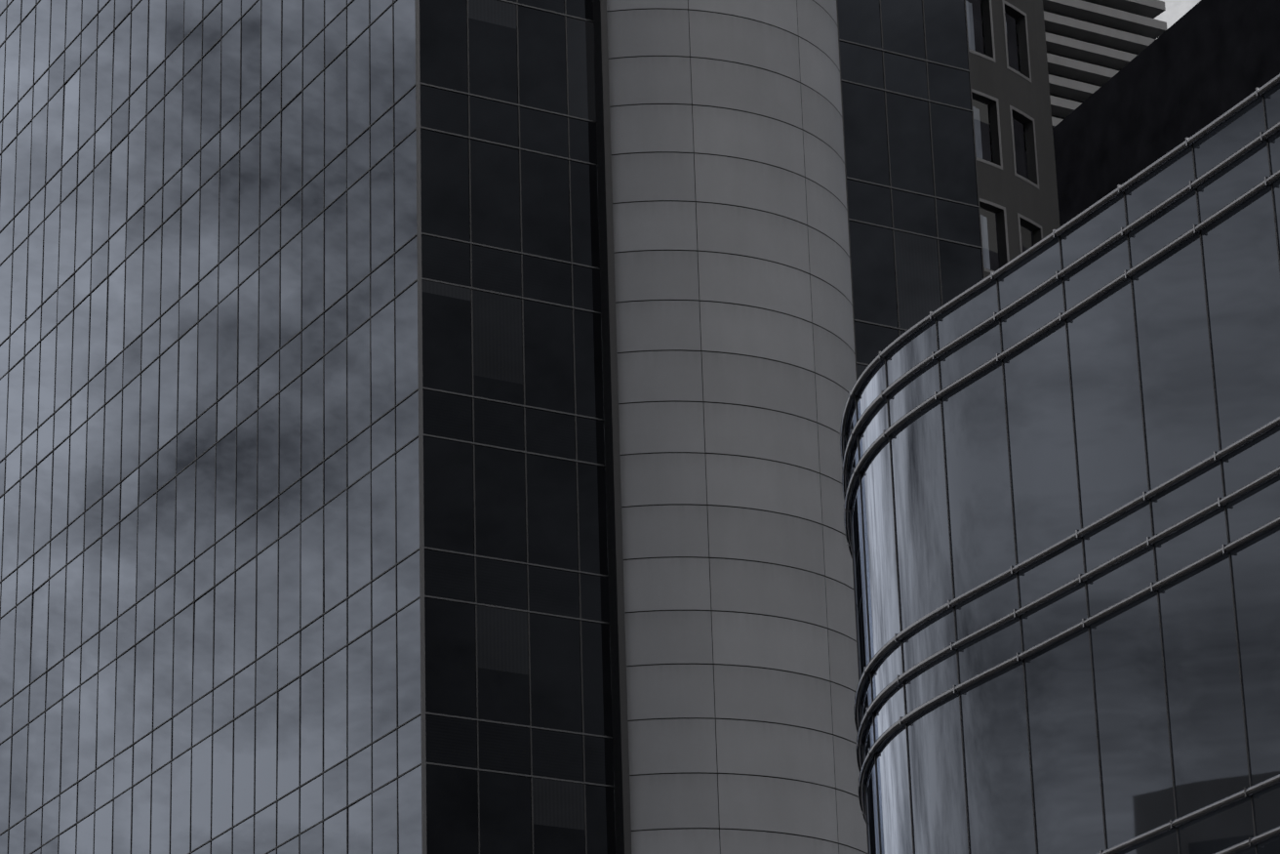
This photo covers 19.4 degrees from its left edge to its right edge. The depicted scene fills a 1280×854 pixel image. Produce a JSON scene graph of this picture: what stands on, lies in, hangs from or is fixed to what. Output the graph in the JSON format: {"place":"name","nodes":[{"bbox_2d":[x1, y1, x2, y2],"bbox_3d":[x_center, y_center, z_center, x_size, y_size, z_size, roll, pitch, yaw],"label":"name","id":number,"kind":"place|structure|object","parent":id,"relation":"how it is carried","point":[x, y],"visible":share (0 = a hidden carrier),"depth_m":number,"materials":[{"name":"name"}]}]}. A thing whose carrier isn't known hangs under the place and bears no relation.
{"place":"outdoors","nodes":[
{"label":"outdoors","id":0,"kind":"place"},
{"bbox_2d":[0,0,983,853],"bbox_3d":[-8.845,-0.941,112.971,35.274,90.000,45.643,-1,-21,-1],"label":"tower","id":1,"kind":"structure","parent":0,"point":[324,550],"depth_m":95.74,"materials":[{"name":"grey glass"}]},
{"bbox_2d":[0,0,426,853],"bbox_3d":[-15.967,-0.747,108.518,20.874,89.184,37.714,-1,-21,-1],"label":"tower mullions","id":2,"kind":"object","parent":1,"relation":"attached to","point":[421,523],"visible":0.71,"depth_m":97.79,"materials":[{"name":"grey metal"}]},
{"bbox_2d":[0,0,982,853],"bbox_3d":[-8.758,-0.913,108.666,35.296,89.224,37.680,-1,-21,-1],"label":"horizontal mullions","id":3,"kind":"object","parent":1,"relation":"attached to","point":[322,357],"visible":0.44,"depth_m":96.36,"materials":[{"name":"black metal"}]},
{"bbox_2d":[592,0,631,853],"bbox_3d":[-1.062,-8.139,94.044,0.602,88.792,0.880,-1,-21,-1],"label":"tower pilaster","id":4,"kind":"object","parent":1,"relation":"attached to","point":[622,822],"visible":0.5,"depth_m":90.44,"materials":[{"name":"black metal"}]},
{"bbox_2d":[466,0,984,853],"bbox_3d":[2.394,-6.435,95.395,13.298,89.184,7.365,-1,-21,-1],"label":"vertical mullions","id":5,"kind":"object","parent":1,"relation":"attached to","point":[574,355],"visible":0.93,"depth_m":91.21,"materials":[{"name":"black metal"}]},
{"bbox_2d":[846,83,1279,853],"bbox_3d":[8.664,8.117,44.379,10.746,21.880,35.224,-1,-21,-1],"label":"building","id":6,"kind":"structure","parent":0,"point":[1208,740],"depth_m":45.36,"materials":[{"name":"grey glass"}]},
{"bbox_2d":[840,87,1272,853],"bbox_3d":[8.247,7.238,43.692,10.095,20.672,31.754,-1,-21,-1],"label":"rail brackets","id":7,"kind":"object","parent":6,"relation":"attached to","point":[1076,531],"visible":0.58,"depth_m":46.31,"materials":[{"name":"grey metal"}]},
{"bbox_2d":[840,73,1279,853],"bbox_3d":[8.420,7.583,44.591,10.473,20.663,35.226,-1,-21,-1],"label":"horizontal rails","id":8,"kind":"object","parent":6,"relation":"attached to","point":[1127,506],"visible":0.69,"depth_m":45.99,"materials":[{"name":"grey metal"}]},
{"bbox_2d":[845,94,1279,853],"bbox_3d":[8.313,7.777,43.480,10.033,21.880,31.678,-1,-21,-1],"label":"vertical mullions","id":9,"kind":"object","parent":6,"relation":"attached to","point":[1082,547],"depth_m":45.77,"materials":[{"name":"black metal"}]},
{"bbox_2d":[972,0,1167,212],"bbox_3d":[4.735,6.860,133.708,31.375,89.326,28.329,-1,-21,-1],"label":"building","id":10,"kind":"structure","parent":0,"point":[1146,25],"depth_m":138.68,"materials":[{"name":"grey concrete"}]},
{"bbox_2d":[1154,0,1200,39],"label":"sky","id":11,"kind":"structure","parent":0,"point":[1175,9],"materials":[{"name":"white"}]},
{"label":"ground","id":12,"kind":"structure","parent":0,"visible":0},
{"bbox_2d":[606,0,867,853],"bbox_3d":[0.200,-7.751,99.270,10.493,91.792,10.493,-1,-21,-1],"label":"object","id":13,"kind":"object","parent":12,"relation":"on","point":[694,152],"visible":0.02,"depth_m":91.34,"materials":[{"name":"grey metal"}]},
{"bbox_2d":[593,0,867,853],"bbox_3d":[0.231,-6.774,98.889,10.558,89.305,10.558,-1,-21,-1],"label":"cylindrical tower","id":14,"kind":"structure","parent":13,"relation":"attached to","point":[691,800],"depth_m":91.28,"materials":[{"name":"grey concrete"}]},
{"bbox_2d":[969,0,1060,278],"bbox_3d":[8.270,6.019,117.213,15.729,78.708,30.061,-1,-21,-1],"label":"concrete block wall","id":15,"kind":"structure","parent":12,"relation":"on","point":[1006,186],"depth_m":110.85,"materials":[{"name":"grey concrete"}]},
{"bbox_2d":[965,0,1032,271],"bbox_3d":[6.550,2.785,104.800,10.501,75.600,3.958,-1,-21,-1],"label":"windows","id":16,"kind":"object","parent":15,"relation":"in","point":[982,148],"visible":0.04,"depth_m":110.15,"materials":[{"name":"black glass"}]},
{"bbox_2d":[968,0,1042,272],"bbox_3d":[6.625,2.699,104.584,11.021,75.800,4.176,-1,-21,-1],"label":"window frames","id":17,"kind":"structure","parent":15,"relation":"in","point":[999,131],"depth_m":110.17,"materials":[{"name":"black metal"}]},
{"bbox_2d":[985,0,1279,268],"bbox_3d":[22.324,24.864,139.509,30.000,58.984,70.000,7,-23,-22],"label":"dark block walls","id":18,"kind":"structure","parent":12,"relation":"on","point":[1197,67],"depth_m":122.74,"materials":[{"name":"black concrete"}]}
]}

